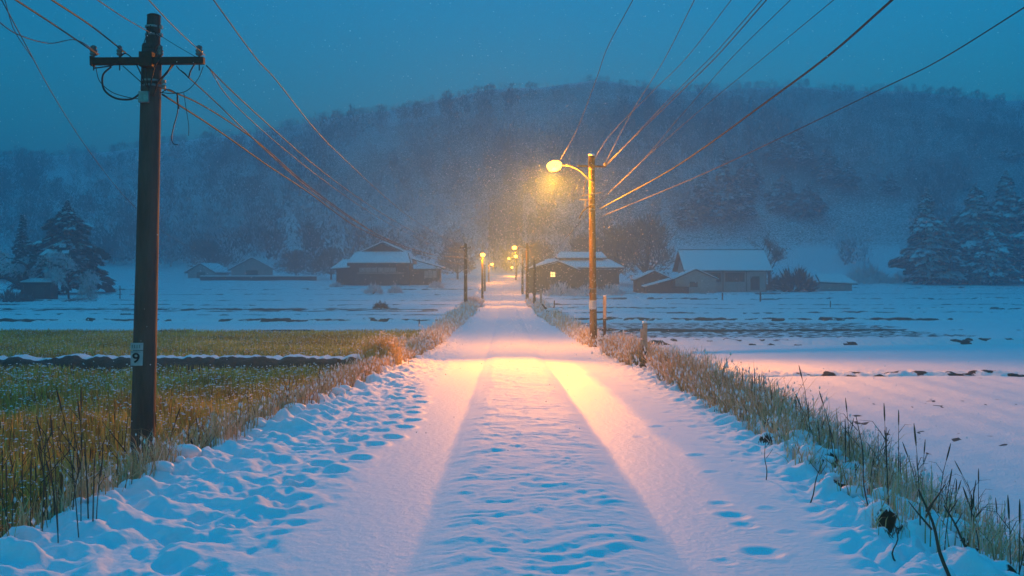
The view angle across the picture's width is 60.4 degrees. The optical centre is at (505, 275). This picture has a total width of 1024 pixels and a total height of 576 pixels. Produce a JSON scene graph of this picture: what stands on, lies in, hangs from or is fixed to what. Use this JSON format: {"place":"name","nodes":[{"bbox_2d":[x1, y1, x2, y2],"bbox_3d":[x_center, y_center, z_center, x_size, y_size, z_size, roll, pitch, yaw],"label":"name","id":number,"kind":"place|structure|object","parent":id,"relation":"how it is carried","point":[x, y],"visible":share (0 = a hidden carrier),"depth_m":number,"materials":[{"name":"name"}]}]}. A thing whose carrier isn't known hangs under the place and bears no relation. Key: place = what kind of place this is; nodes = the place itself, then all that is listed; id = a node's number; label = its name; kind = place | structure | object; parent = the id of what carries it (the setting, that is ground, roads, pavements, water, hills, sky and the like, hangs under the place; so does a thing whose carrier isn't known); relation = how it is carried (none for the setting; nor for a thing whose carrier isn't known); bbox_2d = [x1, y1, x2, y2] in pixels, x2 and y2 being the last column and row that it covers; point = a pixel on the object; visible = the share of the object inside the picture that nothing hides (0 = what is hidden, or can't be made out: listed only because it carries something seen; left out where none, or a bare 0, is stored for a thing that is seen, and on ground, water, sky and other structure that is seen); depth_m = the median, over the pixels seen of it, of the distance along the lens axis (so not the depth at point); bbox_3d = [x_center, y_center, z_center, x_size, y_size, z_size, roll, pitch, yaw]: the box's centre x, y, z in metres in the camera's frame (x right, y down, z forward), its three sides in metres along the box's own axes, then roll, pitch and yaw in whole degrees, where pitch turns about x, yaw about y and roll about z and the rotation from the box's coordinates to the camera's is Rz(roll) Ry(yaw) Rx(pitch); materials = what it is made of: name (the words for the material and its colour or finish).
{"place":"outdoors","nodes":[
{"label":"outdoors","id":0,"kind":"place"},
{"bbox_2d":[1,0,217,255],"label":"power line","id":1,"kind":"object","parent":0,"point":[58,103],"visible":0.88,"depth_m":11.11,"materials":[{"name":"metal"}]},
{"bbox_2d":[0,362,347,535],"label":"paddy grass","id":2,"kind":"structure","parent":0,"point":[25,401],"depth_m":15.89,"materials":[{"name":"green"}]},
{"bbox_2d":[0,328,430,357],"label":"paddy grass","id":3,"kind":"structure","parent":0,"point":[13,342],"depth_m":35.73,"materials":[{"name":"green"}]},
{"bbox_2d":[0,245,1023,575],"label":"road","id":4,"kind":"structure","parent":0,"point":[598,463],"depth_m":7.13,"materials":[{"name":"snow"}]},
{"bbox_2d":[43,365,391,531],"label":"snow clods","id":5,"kind":"object","parent":4,"relation":"on","point":[168,465],"visible":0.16,"depth_m":8.48,"materials":[{"name":"white"}]},
{"bbox_2d":[339,330,418,364],"bbox_3d":[-3.078,1.752,21.136,2.616,0.879,2.295,0,0,41],"label":"grass bush","id":6,"kind":"object","parent":4,"relation":"on","point":[382,346],"visible":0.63,"depth_m":20.99,"materials":[{"name":"plant"}]},
{"bbox_2d":[0,80,1023,544],"bbox_3d":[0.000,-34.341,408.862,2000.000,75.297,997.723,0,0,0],"label":"ground","id":7,"kind":"structure","parent":0,"point":[976,422],"depth_m":217.06,"materials":[{"name":"snow"}]},
{"bbox_2d":[0,286,37,301],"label":"shrub","id":8,"kind":"object","parent":7,"relation":"on","point":[8,293],"visible":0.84,"depth_m":103.54,"materials":[{"name":"brown plant"}]},
{"bbox_2d":[5,214,35,290],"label":"conifer","id":9,"kind":"object","parent":7,"relation":"on","point":[22,239],"visible":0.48,"depth_m":131.58,"materials":[{"name":"green"}]},
{"bbox_2d":[0,256,40,286],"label":"bare tree","id":10,"kind":"object","parent":7,"relation":"on","point":[21,268],"visible":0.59,"depth_m":111.71,"materials":[{"name":"brown plant"}]},
{"bbox_2d":[19,278,57,298],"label":"hut","id":11,"kind":"object","parent":7,"relation":"on","point":[42,289],"visible":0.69,"depth_m":108.84,"materials":[{"name":"wood"}]},
{"bbox_2d":[35,285,43,298],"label":"door","id":12,"kind":"structure","parent":11,"relation":"in","point":[39,289],"depth_m":108.82,"materials":[{"name":"brown wood"}]},
{"bbox_2d":[0,247,79,294],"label":"bare tree","id":13,"kind":"object","parent":7,"relation":"on","point":[54,258],"visible":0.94,"depth_m":110.49,"materials":[{"name":"brown plant"}]},
{"bbox_2d":[16,199,117,293],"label":"conifer","id":14,"kind":"object","parent":7,"relation":"on","point":[67,230],"visible":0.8,"depth_m":126.72,"materials":[{"name":"green"}]},
{"bbox_2d":[41,265,100,298],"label":"bare tree","id":15,"kind":"object","parent":7,"relation":"on","point":[90,291],"visible":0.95,"depth_m":111.31,"materials":[{"name":"white plant"}]},
{"bbox_2d":[89,13,204,471],"bbox_3d":[-4.411,-0.051,10.931,1.412,6.448,0.444,0,0,0],"label":"utility pole","id":16,"kind":"object","parent":7,"relation":"on","point":[150,60],"visible":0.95,"depth_m":10.88,"materials":[{"name":"brown wood"}]},
{"bbox_2d":[15,0,97,54],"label":"power line","id":17,"kind":"object","parent":16,"relation":"attached to","point":[30,9],"visible":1,"depth_m":8.71,"materials":[{"name":"metal"}]},
{"bbox_2d":[51,0,125,52],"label":"power line","id":18,"kind":"object","parent":16,"relation":"attached to","point":[71,12],"visible":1,"depth_m":8.69,"materials":[{"name":"metal"}]},
{"bbox_2d":[163,88,458,257],"bbox_3d":[-4.258,-1.841,47.451,0.389,1.201,73.103,0,0,0],"label":"power line","id":19,"kind":"object","parent":16,"relation":"attached to","point":[274,156],"visible":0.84,"depth_m":15.99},
{"bbox_2d":[162,94,464,264],"bbox_3d":[-4.173,-1.622,47.451,0.300,1.273,73.102,0,0,0],"label":"power line","id":20,"kind":"object","parent":16,"relation":"attached to","point":[271,167],"visible":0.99,"depth_m":15.28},
{"bbox_2d":[181,70,449,256],"bbox_3d":[-4.126,-1.884,47.400,0.464,1.293,73.201,0,0,0],"label":"power line","id":21,"kind":"object","parent":16,"relation":"attached to","point":[280,163],"visible":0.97,"depth_m":15.61,"materials":[{"name":"metal"}]},
{"bbox_2d":[0,353,359,374],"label":"field bank","id":22,"kind":"structure","parent":7,"relation":"on","point":[187,361],"depth_m":24.66,"materials":[{"name":"snow"}]},
{"bbox_2d":[184,263,230,277],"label":"barn","id":23,"kind":"structure","parent":7,"relation":"on","point":[209,269],"depth_m":189.29,"materials":[{"name":"grey paint"}]},
{"bbox_2d":[183,238,244,268],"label":"bare tree","id":24,"kind":"object","parent":7,"relation":"on","point":[211,249],"visible":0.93,"depth_m":198.25,"materials":[{"name":"brown plant"}]},
{"bbox_2d":[0,329,447,537],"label":"verge grass","id":25,"kind":"structure","parent":7,"relation":"on","point":[356,369],"depth_m":9.69,"materials":[{"name":"plant"}]},
{"bbox_2d":[227,257,275,274],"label":"barn","id":26,"kind":"structure","parent":7,"relation":"on","point":[248,266],"depth_m":187.02,"materials":[{"name":"grey paint"}]},
{"bbox_2d":[200,275,316,280],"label":"garden wall","id":27,"kind":"structure","parent":7,"relation":"on","point":[258,277],"depth_m":177.85,"materials":[{"name":"white"}]},
{"bbox_2d":[273,248,319,274],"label":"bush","id":28,"kind":"object","parent":7,"relation":"on","point":[295,257],"visible":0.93,"depth_m":190.71,"materials":[{"name":"brown plant"}]},
{"bbox_2d":[303,246,359,279],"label":"bare tree","id":29,"kind":"object","parent":7,"relation":"on","point":[328,260],"visible":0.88,"depth_m":180.98,"materials":[{"name":"brown plant"}]},
{"bbox_2d":[362,282,383,293],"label":"shrub","id":30,"kind":"object","parent":7,"relation":"on","point":[372,288],"visible":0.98,"depth_m":127.51,"materials":[{"name":"brown plant"}]},
{"bbox_2d":[331,241,444,284],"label":"farmhouse","id":31,"kind":"object","parent":7,"relation":"on","point":[357,268],"visible":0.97,"depth_m":156.00,"materials":[{"name":"tile"}]},
{"bbox_2d":[359,267,395,271],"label":"window","id":32,"kind":"structure","parent":31,"relation":"in","point":[361,269],"depth_m":155.99,"materials":[{"name":"black glass"}]},
{"bbox_2d":[359,274,401,278],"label":"window","id":33,"kind":"structure","parent":31,"relation":"in","point":[361,276],"depth_m":155.99,"materials":[{"name":"black glass"}]},
{"bbox_2d":[409,296,484,343],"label":"verge grass","id":34,"kind":"structure","parent":7,"relation":"on","point":[451,319],"depth_m":48.96,"materials":[{"name":"plant"}]},
{"bbox_2d":[434,242,476,278],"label":"bare tree","id":35,"kind":"object","parent":7,"relation":"on","point":[447,263],"visible":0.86,"depth_m":184.66,"materials":[{"name":"brown plant"}]},
{"bbox_2d":[460,243,470,302],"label":"utility pole","id":36,"kind":"object","parent":7,"relation":"on","point":[465,270],"visible":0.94,"depth_m":83.86,"materials":[{"name":"brown wood"}]},
{"bbox_2d":[206,65,459,250],"bbox_3d":[-3.935,-2.242,47.399,0.320,0.694,73.201,0,0,0],"label":"power line","id":37,"kind":"object","parent":36,"relation":"attached to","point":[293,147],"visible":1,"depth_m":15.17,"materials":[{"name":"metal"}]},
{"bbox_2d":[213,0,456,243],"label":"power line","id":38,"kind":"object","parent":36,"relation":"attached to","point":[295,104],"visible":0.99,"depth_m":12.94,"materials":[{"name":"metal"}]},
{"bbox_2d":[209,68,464,253],"bbox_3d":[-3.949,-2.138,47.399,0.383,0.820,73.202,0,0,0],"label":"power line","id":39,"kind":"object","parent":36,"relation":"attached to","point":[289,153],"visible":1,"depth_m":14.98,"materials":[{"name":"metal"}]},
{"bbox_2d":[480,253,484,298],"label":"street lamp","id":40,"kind":"object","parent":7,"relation":"on","point":[482,283],"visible":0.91,"depth_m":97.91,"materials":[{"name":"grey metal"}]},
{"bbox_2d":[0,75,1023,270],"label":"hillside forest","id":41,"kind":"object","parent":7,"relation":"on","point":[115,244],"visible":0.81,"depth_m":265.12,"materials":[{"name":"plant"}]},
{"bbox_2d":[0,364,1023,574],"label":"seed stems","id":42,"kind":"object","parent":7,"relation":"on","point":[55,504],"visible":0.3,"depth_m":6.57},
{"bbox_2d":[512,243,531,298],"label":"street lamp","id":43,"kind":"object","parent":7,"relation":"on","point":[527,269],"visible":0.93,"depth_m":99.85,"materials":[{"name":"brown wood"}]},
{"bbox_2d":[531,0,789,245],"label":"power line","id":44,"kind":"object","parent":43,"relation":"attached to","point":[697,96],"visible":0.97,"depth_m":15.66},
{"bbox_2d":[533,259,535,302],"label":"utility pole","id":45,"kind":"object","parent":7,"relation":"on","point":[534,281],"visible":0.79,"depth_m":83.91,"materials":[{"name":"brown wood"}]},
{"bbox_2d":[534,0,833,261],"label":"power line","id":46,"kind":"object","parent":45,"relation":"attached to","point":[729,85],"visible":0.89,"depth_m":14.79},
{"bbox_2d":[517,237,557,273],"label":"bare tree","id":47,"kind":"object","parent":7,"relation":"on","point":[539,249],"visible":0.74,"depth_m":171.78,"materials":[{"name":"brown plant"}]},
{"bbox_2d":[542,281,575,295],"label":"shrub","id":48,"kind":"object","parent":7,"relation":"on","point":[551,291],"visible":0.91,"depth_m":121.31,"materials":[{"name":"brown plant"}]},
{"bbox_2d":[525,252,623,293],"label":"farm building","id":49,"kind":"structure","parent":7,"relation":"on","point":[544,276],"depth_m":131.94,"materials":[{"name":"tile"}]},
{"bbox_2d":[583,277,603,284],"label":"window","id":50,"kind":"structure","parent":49,"relation":"in","point":[585,279],"depth_m":132.00,"materials":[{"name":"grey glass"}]},
{"bbox_2d":[547,153,606,346],"bbox_3d":[2.538,-0.727,31.388,2.184,7.370,0.498,0,0,-10],"label":"street lamp","id":51,"kind":"object","parent":7,"relation":"on","point":[554,164],"visible":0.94,"depth_m":31.49,"materials":[{"name":"brown wood"}]},
{"bbox_2d":[561,0,632,157],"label":"power line","id":52,"kind":"object","parent":51,"relation":"attached to","point":[600,67],"visible":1,"depth_m":14.90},
{"bbox_2d":[605,0,694,162],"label":"power line","id":53,"kind":"object","parent":51,"relation":"attached to","point":[660,65],"visible":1,"depth_m":14.31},
{"bbox_2d":[594,0,730,158],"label":"power line","id":54,"kind":"object","parent":51,"relation":"attached to","point":[672,72],"visible":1,"depth_m":15.23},
{"bbox_2d":[605,0,761,166],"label":"power line","id":55,"kind":"object","parent":51,"relation":"attached to","point":[696,71],"visible":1,"depth_m":14.72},
{"bbox_2d":[614,0,766,156],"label":"power line","id":56,"kind":"object","parent":51,"relation":"attached to","point":[706,66],"visible":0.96,"depth_m":14.42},
{"bbox_2d":[600,0,892,208],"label":"power line","id":57,"kind":"object","parent":51,"relation":"attached to","point":[843,43],"visible":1,"depth_m":13.48,"materials":[{"name":"metal"}]},
{"bbox_2d":[601,7,1023,216],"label":"power line","id":58,"kind":"object","parent":51,"relation":"attached to","point":[852,102],"visible":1,"depth_m":13.71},
{"bbox_2d":[569,283,608,295],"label":"shrub","id":59,"kind":"object","parent":7,"relation":"on","point":[583,289],"visible":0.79,"depth_m":119.22,"materials":[{"name":"brown plant"}]},
{"bbox_2d":[567,232,616,269],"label":"bare tree","id":60,"kind":"object","parent":7,"relation":"on","point":[585,239],"visible":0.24,"depth_m":164.47,"materials":[{"name":"brown plant"}]},
{"bbox_2d":[603,295,605,339],"bbox_3d":[4.101,1.895,36.466,0.161,2.195,0.187,0,0,-8],"label":"marker post","id":61,"kind":"object","parent":7,"relation":"on","point":[604,312],"visible":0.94,"depth_m":36.41,"materials":[{"name":"brown wood"}]},
{"bbox_2d":[602,284,625,295],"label":"shrub","id":62,"kind":"object","parent":7,"relation":"on","point":[613,289],"visible":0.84,"depth_m":123.16,"materials":[{"name":"brown plant"}]},
{"bbox_2d":[584,222,644,283],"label":"bare tree","id":63,"kind":"object","parent":7,"relation":"on","point":[605,245],"visible":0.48,"depth_m":158.75,"materials":[{"name":"brown plant"}]},
{"bbox_2d":[607,211,677,275],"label":"bare tree","id":64,"kind":"object","parent":7,"relation":"on","point":[648,227],"visible":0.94,"depth_m":151.72,"materials":[{"name":"brown plant"}]},
{"bbox_2d":[640,321,646,365],"bbox_3d":[3.380,1.736,21.570,0.189,1.246,0.161,0,0,-8],"label":"marker post","id":65,"kind":"object","parent":7,"relation":"on","point":[643,333],"visible":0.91,"depth_m":21.52,"materials":[{"name":"brown wood"}]},
{"bbox_2d":[631,270,673,292],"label":"shed","id":66,"kind":"structure","parent":7,"relation":"on","point":[648,276],"depth_m":132.50,"materials":[{"name":"wood"}]},
{"bbox_2d":[641,278,688,292],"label":"shed","id":67,"kind":"structure","parent":7,"relation":"on","point":[652,287],"depth_m":129.60,"materials":[{"name":"wood"}]},
{"bbox_2d":[674,192,699,225],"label":"conifer","id":68,"kind":"object","parent":7,"relation":"on","point":[689,213],"visible":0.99,"depth_m":233.45,"materials":[{"name":"green"}]},
{"bbox_2d":[671,269,718,292],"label":"shed","id":69,"kind":"structure","parent":7,"relation":"on","point":[689,278],"depth_m":131.00,"materials":[{"name":"paint"}]},
{"bbox_2d":[692,167,714,213],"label":"conifer","id":70,"kind":"object","parent":7,"relation":"on","point":[704,195],"visible":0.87,"depth_m":238.01,"materials":[{"name":"green"}]},
{"bbox_2d":[698,180,744,222],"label":"conifer","id":71,"kind":"object","parent":7,"relation":"on","point":[721,211],"visible":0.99,"depth_m":234.03,"materials":[{"name":"white"}]},
{"bbox_2d":[672,249,772,291],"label":"pale house","id":72,"kind":"structure","parent":7,"relation":"on","point":[729,268],"depth_m":134.84,"materials":[{"name":"grey paint"}]},
{"bbox_2d":[725,273,744,281],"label":"window","id":73,"kind":"structure","parent":72,"relation":"in","point":[729,277],"depth_m":134.76,"materials":[{"name":"black glass"}]},
{"bbox_2d":[750,276,759,289],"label":"door","id":74,"kind":"structure","parent":72,"relation":"in","point":[754,280],"depth_m":134.76,"materials":[{"name":"brown wood"}]},
{"bbox_2d":[712,147,741,205],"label":"conifer","id":75,"kind":"object","parent":7,"relation":"on","point":[725,176],"visible":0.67,"depth_m":237.27,"materials":[{"name":"green"}]},
{"bbox_2d":[725,160,757,219],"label":"conifer","id":76,"kind":"object","parent":7,"relation":"on","point":[746,193],"visible":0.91,"depth_m":236.10,"materials":[{"name":"white"}]},
{"bbox_2d":[743,144,764,188],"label":"conifer","id":77,"kind":"object","parent":7,"relation":"on","point":[750,164],"visible":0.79,"depth_m":251.83,"materials":[{"name":"green"}]},
{"bbox_2d":[749,231,791,280],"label":"bare tree","id":78,"kind":"object","parent":7,"relation":"on","point":[776,253],"visible":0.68,"depth_m":150.29,"materials":[{"name":"brown plant"}]},
{"bbox_2d":[767,272,779,289],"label":"shrub","id":79,"kind":"object","parent":7,"relation":"on","point":[772,281],"visible":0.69,"depth_m":139.71,"materials":[{"name":"brown plant"}]},
{"bbox_2d":[762,129,795,163],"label":"conifer","id":80,"kind":"object","parent":7,"relation":"on","point":[777,151],"visible":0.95,"depth_m":265.27,"materials":[{"name":"green"}]},
{"bbox_2d":[763,173,799,210],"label":"conifer","id":81,"kind":"object","parent":7,"relation":"on","point":[784,193],"visible":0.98,"depth_m":241.55,"materials":[{"name":"green"}]},
{"bbox_2d":[769,267,822,291],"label":"shrub","id":82,"kind":"object","parent":7,"relation":"on","point":[797,280],"visible":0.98,"depth_m":136.37,"materials":[{"name":"brown plant"}]},
{"bbox_2d":[784,123,808,163],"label":"conifer","id":83,"kind":"object","parent":7,"relation":"on","point":[796,143],"visible":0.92,"depth_m":264.97,"materials":[{"name":"white"}]},
{"bbox_2d":[572,323,1023,571],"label":"verge grass","id":84,"kind":"structure","parent":7,"relation":"on","point":[703,379],"depth_m":10.25,"materials":[{"name":"plant"}]},
{"bbox_2d":[642,367,1017,560],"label":"snow clods","id":85,"kind":"object","parent":84,"relation":"on","point":[853,494],"visible":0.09,"depth_m":8.32,"materials":[{"name":"white"}]},
{"bbox_2d":[789,181,829,217],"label":"conifer","id":86,"kind":"object","parent":7,"relation":"on","point":[807,202],"visible":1,"depth_m":236.92,"materials":[{"name":"white"}]},
{"bbox_2d":[598,336,1023,345],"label":"field bank","id":87,"kind":"structure","parent":7,"relation":"on","point":[740,340],"depth_m":36.95,"materials":[{"name":"snow"}]},
{"bbox_2d":[810,145,841,181],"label":"conifer","id":88,"kind":"object","parent":7,"relation":"on","point":[828,167],"visible":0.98,"depth_m":256.31,"materials":[{"name":"white"}]},
{"bbox_2d":[815,273,857,290],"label":"outhouse","id":89,"kind":"structure","parent":7,"relation":"on","point":[828,281],"depth_m":138.50,"materials":[{"name":"grey paint"}]},
{"bbox_2d":[832,160,862,186],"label":"conifer","id":90,"kind":"object","parent":7,"relation":"on","point":[846,177],"visible":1,"depth_m":253.77,"materials":[{"name":"white"}]},
{"bbox_2d":[839,416,867,505],"bbox_3d":[2.627,1.419,6.611,0.229,0.762,0.030,0,0,2],"label":"dead stalk","id":91,"kind":"object","parent":7,"relation":"on","point":[862,455],"visible":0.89,"depth_m":6.61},
{"bbox_2d":[845,269,871,283],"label":"shrub","id":92,"kind":"object","parent":7,"relation":"on","point":[860,278],"visible":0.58,"depth_m":158.63,"materials":[{"name":"brown plant"}]},
{"bbox_2d":[846,261,894,280],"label":"shrub","id":93,"kind":"object","parent":7,"relation":"on","point":[873,271],"visible":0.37,"depth_m":167.81,"materials":[{"name":"brown plant"}]},
{"bbox_2d":[725,369,1023,376],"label":"field bank","id":94,"kind":"structure","parent":7,"relation":"on","point":[884,373],"depth_m":24.55,"materials":[{"name":"snow"}]},
{"bbox_2d":[863,272,894,283],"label":"shrub","id":95,"kind":"object","parent":7,"relation":"on","point":[884,280],"visible":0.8,"depth_m":162.01,"materials":[{"name":"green plant"}]},
{"bbox_2d":[878,171,901,191],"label":"conifer","id":96,"kind":"object","parent":7,"relation":"on","point":[890,184],"visible":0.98,"depth_m":251.94,"materials":[{"name":"white"}]},
{"bbox_2d":[890,269,915,282],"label":"shrub","id":97,"kind":"object","parent":7,"relation":"on","point":[899,278],"visible":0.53,"depth_m":165.47,"materials":[{"name":"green plant"}]},
{"bbox_2d":[886,186,966,283],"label":"conifer","id":98,"kind":"object","parent":7,"relation":"on","point":[929,233],"visible":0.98,"depth_m":157.92,"materials":[{"name":"green"}]},
{"bbox_2d":[908,484,950,575],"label":"dead stalk","id":99,"kind":"object","parent":7,"relation":"on","point":[945,567],"visible":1,"depth_m":5.01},
{"bbox_2d":[912,214,972,284],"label":"conifer","id":100,"kind":"object","parent":7,"relation":"on","point":[953,276],"visible":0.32,"depth_m":159.67,"materials":[{"name":"green"}]},
{"bbox_2d":[944,499,966,546],"bbox_3d":[2.722,1.519,5.313,0.170,0.336,0.042,0,0,0],"label":"dead stalk","id":101,"kind":"object","parent":7,"relation":"on","point":[960,536],"visible":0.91,"depth_m":5.31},
{"bbox_2d":[944,183,1023,282],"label":"conifer","id":102,"kind":"object","parent":7,"relation":"on","point":[975,220],"visible":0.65,"depth_m":163.76,"materials":[{"name":"green"}]},
{"bbox_2d":[960,227,1023,284],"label":"conifer","id":103,"kind":"object","parent":7,"relation":"on","point":[980,267],"visible":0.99,"depth_m":156.37,"materials":[{"name":"green"}]},
{"bbox_2d":[987,170,1022,280],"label":"conifer","id":104,"kind":"object","parent":7,"relation":"on","point":[1005,202],"visible":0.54,"depth_m":168.39,"materials":[{"name":"green"}]},
{"bbox_2d":[1005,198,1023,279],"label":"conifer","id":105,"kind":"object","parent":7,"relation":"on","point":[1017,234],"visible":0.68,"depth_m":164.20,"materials":[{"name":"green"}]},
{"bbox_2d":[0,0,1023,481],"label":"falling snow","id":106,"kind":"structure","parent":0,"point":[510,212],"depth_m":26.83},
{"bbox_2d":[0,0,1023,157],"label":"sky","id":107,"kind":"structure","parent":0,"point":[282,43],"materials":[{"name":"blue"}]},
{"bbox_2d":[525,296,606,344],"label":"verge grass","id":108,"kind":"structure","parent":0,"point":[571,325],"depth_m":51.85,"materials":[{"name":"plant"}]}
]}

